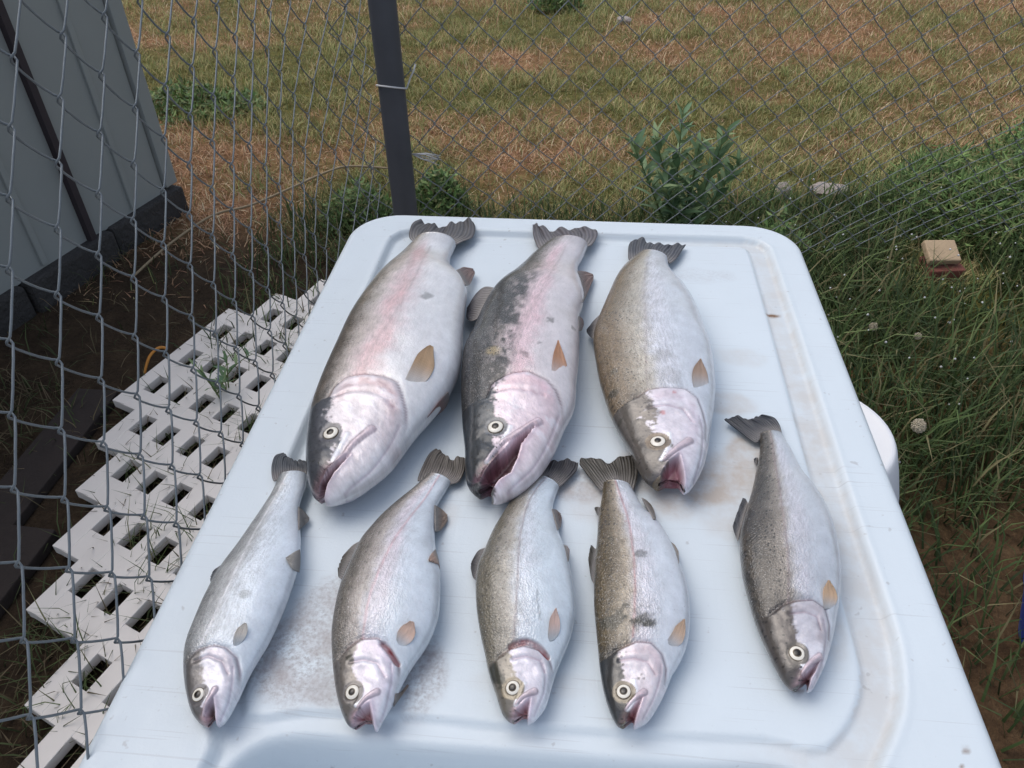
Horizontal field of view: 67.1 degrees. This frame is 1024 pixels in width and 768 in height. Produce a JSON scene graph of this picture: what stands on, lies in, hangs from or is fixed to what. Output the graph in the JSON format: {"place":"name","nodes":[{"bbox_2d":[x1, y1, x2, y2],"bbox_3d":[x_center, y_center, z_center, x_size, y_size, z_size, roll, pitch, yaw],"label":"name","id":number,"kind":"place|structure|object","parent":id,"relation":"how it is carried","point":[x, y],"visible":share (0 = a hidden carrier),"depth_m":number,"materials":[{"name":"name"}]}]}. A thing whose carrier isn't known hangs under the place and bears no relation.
{"place":"outdoors","nodes":[
{"label":"outdoors","id":0,"kind":"place"},
{"bbox_2d":[0,0,1023,767],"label":"ground","id":1,"kind":"structure","parent":0,"point":[86,360],"depth_m":3.29,"materials":[{"name":"soil"}]},
{"bbox_2d":[0,524,59,617],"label":"plank","id":2,"kind":"object","parent":1,"relation":"on","point":[34,541],"visible":0.87,"depth_m":1.74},
{"bbox_2d":[0,389,118,525],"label":"plank","id":3,"kind":"object","parent":1,"relation":"on","point":[41,463],"visible":0.72,"depth_m":1.98,"materials":[{"name":"black wood"}]},
{"bbox_2d":[0,0,188,336],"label":"shed","id":4,"kind":"structure","parent":1,"relation":"on","point":[39,54],"depth_m":2.54,"materials":[{"name":"grey metal"}]},
{"bbox_2d":[1,398,263,753],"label":"grass","id":5,"kind":"structure","parent":1,"relation":"on","point":[71,648],"depth_m":1.60,"materials":[{"name":"plant"}]},
{"bbox_2d":[143,346,165,373],"bbox_3d":[-1.052,-0.074,2.269,0.022,0.047,0.100,20,44,24],"label":"strap","id":6,"kind":"object","parent":1,"relation":"on","point":[149,357],"visible":0.83,"depth_m":2.26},
{"bbox_2d":[17,279,326,767],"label":"lattice panel","id":7,"kind":"object","parent":1,"relation":"on","point":[84,539],"visible":0.38,"depth_m":1.83,"materials":[{"name":"plastic"}]},
{"bbox_2d":[188,347,251,398],"bbox_3d":[-0.779,-0.034,2.087,0.117,0.167,0.147,17,43,21],"label":"leafy weed","id":8,"kind":"object","parent":7,"relation":"on","point":[223,377],"visible":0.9,"depth_m":2.08,"materials":[{"name":"green plant"}]},
{"bbox_2d":[0,217,358,767],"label":"sparse grass","id":9,"kind":"structure","parent":1,"relation":"on","point":[10,429],"depth_m":2.02,"materials":[{"name":"green plant"}]},
{"bbox_2d":[150,74,266,127],"bbox_3d":[-1.667,-1.443,3.878,0.894,0.160,0.484,-1,40,0],"label":"weed clump","id":10,"kind":"object","parent":1,"relation":"on","point":[180,94],"visible":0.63,"depth_m":3.88,"materials":[{"name":"green plant"}]},
{"bbox_2d":[134,165,387,275],"bbox_3d":[-0.965,-0.686,2.986,1.122,0.070,0.162,-33,49,-32],"label":"cord","id":11,"kind":"object","parent":1,"relation":"on","point":[210,216],"visible":0.84,"depth_m":2.97,"materials":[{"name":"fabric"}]},
{"bbox_2d":[317,176,393,235],"bbox_3d":[-0.569,-0.681,2.904,0.349,0.199,0.275,-1,40,0],"label":"weed clump","id":12,"kind":"object","parent":1,"relation":"on","point":[349,200],"visible":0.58,"depth_m":2.90,"materials":[{"name":"green plant"}]},
{"bbox_2d":[415,161,473,216],"bbox_3d":[-0.286,-0.754,2.974,0.270,0.224,0.269,-25,45,-26],"label":"weed clump","id":13,"kind":"object","parent":1,"relation":"on","point":[451,186],"visible":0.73,"depth_m":2.96,"materials":[{"name":"green plant"}]},
{"bbox_2d":[0,0,1023,767],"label":"chain link fence","id":14,"kind":"object","parent":1,"relation":"on","point":[388,70],"visible":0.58,"depth_m":1.05,"materials":[{"name":"metal"}]},
{"bbox_2d":[78,215,1000,767],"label":"fish cleaning table","id":15,"kind":"object","parent":1,"relation":"on","point":[892,689],"visible":0.59,"depth_m":0.61,"materials":[{"name":"plastic"}]},
{"bbox_2d":[183,453,308,727],"bbox_3d":[-0.206,0.142,0.618,0.073,0.032,0.264,-1,40,0],"label":"trout","id":16,"kind":"object","parent":15,"relation":"on","point":[238,615],"visible":1,"depth_m":0.57,"materials":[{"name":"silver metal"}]},
{"bbox_2d":[306,217,474,506],"bbox_3d":[-0.120,-0.079,0.856,0.150,0.069,0.537,-1,40,0],"label":"trout","id":17,"kind":"object","parent":15,"relation":"on","point":[387,381],"visible":1,"depth_m":0.74,"materials":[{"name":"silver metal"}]},
{"bbox_2d":[331,449,464,731],"bbox_3d":[-0.096,0.138,0.617,0.090,0.039,0.274,2,40,4],"label":"trout","id":18,"kind":"object","parent":15,"relation":"on","point":[386,614],"visible":1,"depth_m":0.57,"materials":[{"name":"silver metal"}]},
{"bbox_2d":[471,458,577,725],"bbox_3d":[0.008,0.141,0.613,0.085,0.037,0.255,3,40,4],"label":"trout","id":19,"kind":"object","parent":15,"relation":"on","point":[522,577],"visible":0.95,"depth_m":0.57,"materials":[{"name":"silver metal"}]},
{"bbox_2d":[461,223,597,504],"bbox_3d":[0.011,-0.075,0.855,0.142,0.061,0.526,5,40,7],"label":"trout","id":20,"kind":"object","parent":15,"relation":"on","point":[520,365],"visible":1,"depth_m":0.75,"materials":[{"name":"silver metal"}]},
{"bbox_2d":[579,455,689,728],"bbox_3d":[0.099,0.142,0.612,0.076,0.034,0.260,-1,40,0],"label":"trout","id":21,"kind":"object","parent":15,"relation":"on","point":[641,606],"visible":1,"depth_m":0.57,"materials":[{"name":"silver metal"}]},
{"bbox_2d":[587,237,715,494],"bbox_3d":[0.147,-0.064,0.841,0.129,0.058,0.465,3,40,4],"label":"trout","id":22,"kind":"object","parent":15,"relation":"on","point":[647,332],"visible":1,"depth_m":0.75,"materials":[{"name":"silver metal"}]},
{"bbox_2d":[724,414,840,692],"bbox_3d":[0.225,0.114,0.640,0.080,0.038,0.292,4,40,6],"label":"trout","id":23,"kind":"object","parent":15,"relation":"on","point":[785,532],"visible":1,"depth_m":0.59,"materials":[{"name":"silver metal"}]},
{"bbox_2d":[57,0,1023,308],"bbox_3d":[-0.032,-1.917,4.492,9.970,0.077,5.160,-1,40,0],"label":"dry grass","id":24,"kind":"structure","parent":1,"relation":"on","point":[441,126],"depth_m":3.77,"materials":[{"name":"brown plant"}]},
{"bbox_2d":[86,0,1023,304],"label":"field grass","id":25,"kind":"structure","parent":1,"relation":"on","point":[426,36],"depth_m":4.03,"materials":[{"name":"green plant"}]},
{"bbox_2d":[524,0,586,13],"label":"weed clump","id":26,"kind":"object","parent":1,"relation":"on","point":[556,3],"visible":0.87,"depth_m":5.25,"materials":[{"name":"green plant"}]},
{"bbox_2d":[150,176,1007,375],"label":"fence line grass","id":27,"kind":"structure","parent":1,"relation":"on","point":[311,247],"depth_m":2.69,"materials":[{"name":"green plant"}]},
{"bbox_2d":[617,16,631,23],"bbox_3d":[0.727,-2.356,5.005,0.096,0.052,0.089,-1,40,0],"label":"stone","id":28,"kind":"object","parent":1,"relation":"on","point":[627,19],"visible":0.62,"depth_m":4.98,"materials":[{"name":"grey stone"}]},
{"bbox_2d":[621,93,751,224],"bbox_3d":[0.569,-0.688,2.584,0.384,0.583,0.293,22,45,25],"label":"leafy weed","id":29,"kind":"object","parent":1,"relation":"on","point":[667,212],"visible":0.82,"depth_m":2.56,"materials":[{"name":"green plant"}]},
{"bbox_2d":[774,182,792,197],"bbox_3d":[1.083,-0.764,3.095,0.064,0.096,0.064,-26,46,-27],"label":"stone","id":30,"kind":"object","parent":1,"relation":"on","point":[783,185],"visible":0.26,"depth_m":3.07,"materials":[{"name":"grey stone"}]},
{"bbox_2d":[757,202,815,267],"bbox_3d":[0.887,-0.474,2.580,0.261,0.262,0.243,22,45,25],"label":"weed clump","id":31,"kind":"object","parent":1,"relation":"on","point":[781,229],"visible":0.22,"depth_m":2.57,"materials":[{"name":"green plant"}]},
{"bbox_2d":[617,156,1023,760],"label":"long grass","id":32,"kind":"structure","parent":1,"relation":"on","point":[962,456],"depth_m":2.08,"materials":[{"name":"green plant"}]},
{"bbox_2d":[725,158,1023,462],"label":"white flowers","id":33,"kind":"object","parent":32,"relation":"on","point":[902,258],"visible":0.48,"depth_m":2.48,"materials":[{"name":"white plant"}]},
{"bbox_2d":[810,182,850,196],"bbox_3d":[1.282,-0.776,3.113,0.165,0.055,0.093,-1,40,0],"label":"stone","id":34,"kind":"object","parent":1,"relation":"on","point":[821,187],"visible":0.37,"depth_m":3.09,"materials":[{"name":"grey stone"}]},
{"bbox_2d":[704,145,1023,466],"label":"tall grass","id":35,"kind":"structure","parent":1,"relation":"on","point":[934,347],"depth_m":2.34,"materials":[{"name":"green plant"}]},
{"bbox_2d":[868,322,877,338],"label":"dandelion","id":36,"kind":"object","parent":1,"relation":"on","point":[873,325],"visible":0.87,"depth_m":2.28,"materials":[{"name":"white plant"}]},
{"bbox_2d":[859,401,898,502],"bbox_3d":[0.604,0.231,1.650,0.466,0.360,0.466,-1,40,0],"label":"bucket","id":37,"kind":"object","parent":1,"relation":"on","point":[882,435],"visible":0.02,"depth_m":1.51,"materials":[{"name":"white plastic"}]},
{"bbox_2d":[903,332,921,354],"bbox_3d":[1.173,-0.113,2.263,0.034,0.092,0.023,-1,40,0],"label":"dandelion","id":38,"kind":"object","parent":1,"relation":"on","point":[916,337],"visible":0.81,"depth_m":2.24,"materials":[{"name":"white plant"}]},
{"bbox_2d":[902,419,926,452],"bbox_3d":[1.012,0.135,1.946,0.038,0.119,0.037,-1,40,0],"label":"dandelion","id":39,"kind":"object","parent":1,"relation":"on","point":[916,428],"visible":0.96,"depth_m":1.91,"materials":[{"name":"white plant"}]},
{"bbox_2d":[916,256,965,282],"bbox_3d":[1.446,-0.387,2.604,0.118,0.050,0.095,-2,42,-2],"label":"brick","id":40,"kind":"object","parent":1,"relation":"on","point":[955,271],"visible":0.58,"depth_m":2.57,"materials":[{"name":"red brick"}]},
{"bbox_2d":[921,240,960,264],"bbox_3d":[1.433,-0.440,2.579,0.106,0.026,0.085,-1,64,-2],"label":"paving block","id":41,"kind":"object","parent":40,"relation":"on","point":[945,246],"depth_m":2.57,"materials":[{"name":"beige concrete"}]},
{"bbox_2d":[862,111,1023,266],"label":"weed bush","id":42,"kind":"object","parent":1,"relation":"on","point":[984,163],"visible":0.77,"depth_m":2.80,"materials":[{"name":"green plant"}]},
{"bbox_2d":[1018,575,1023,643],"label":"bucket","id":43,"kind":"object","parent":1,"relation":"on","point":[1021,625],"visible":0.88,"depth_m":1.54,"materials":[{"name":"blue plastic"}]},
{"bbox_2d":[212,0,1023,235],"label":"dead stalks","id":44,"kind":"object","parent":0,"point":[667,97],"visible":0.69,"depth_m":3.90,"materials":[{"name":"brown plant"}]}
]}

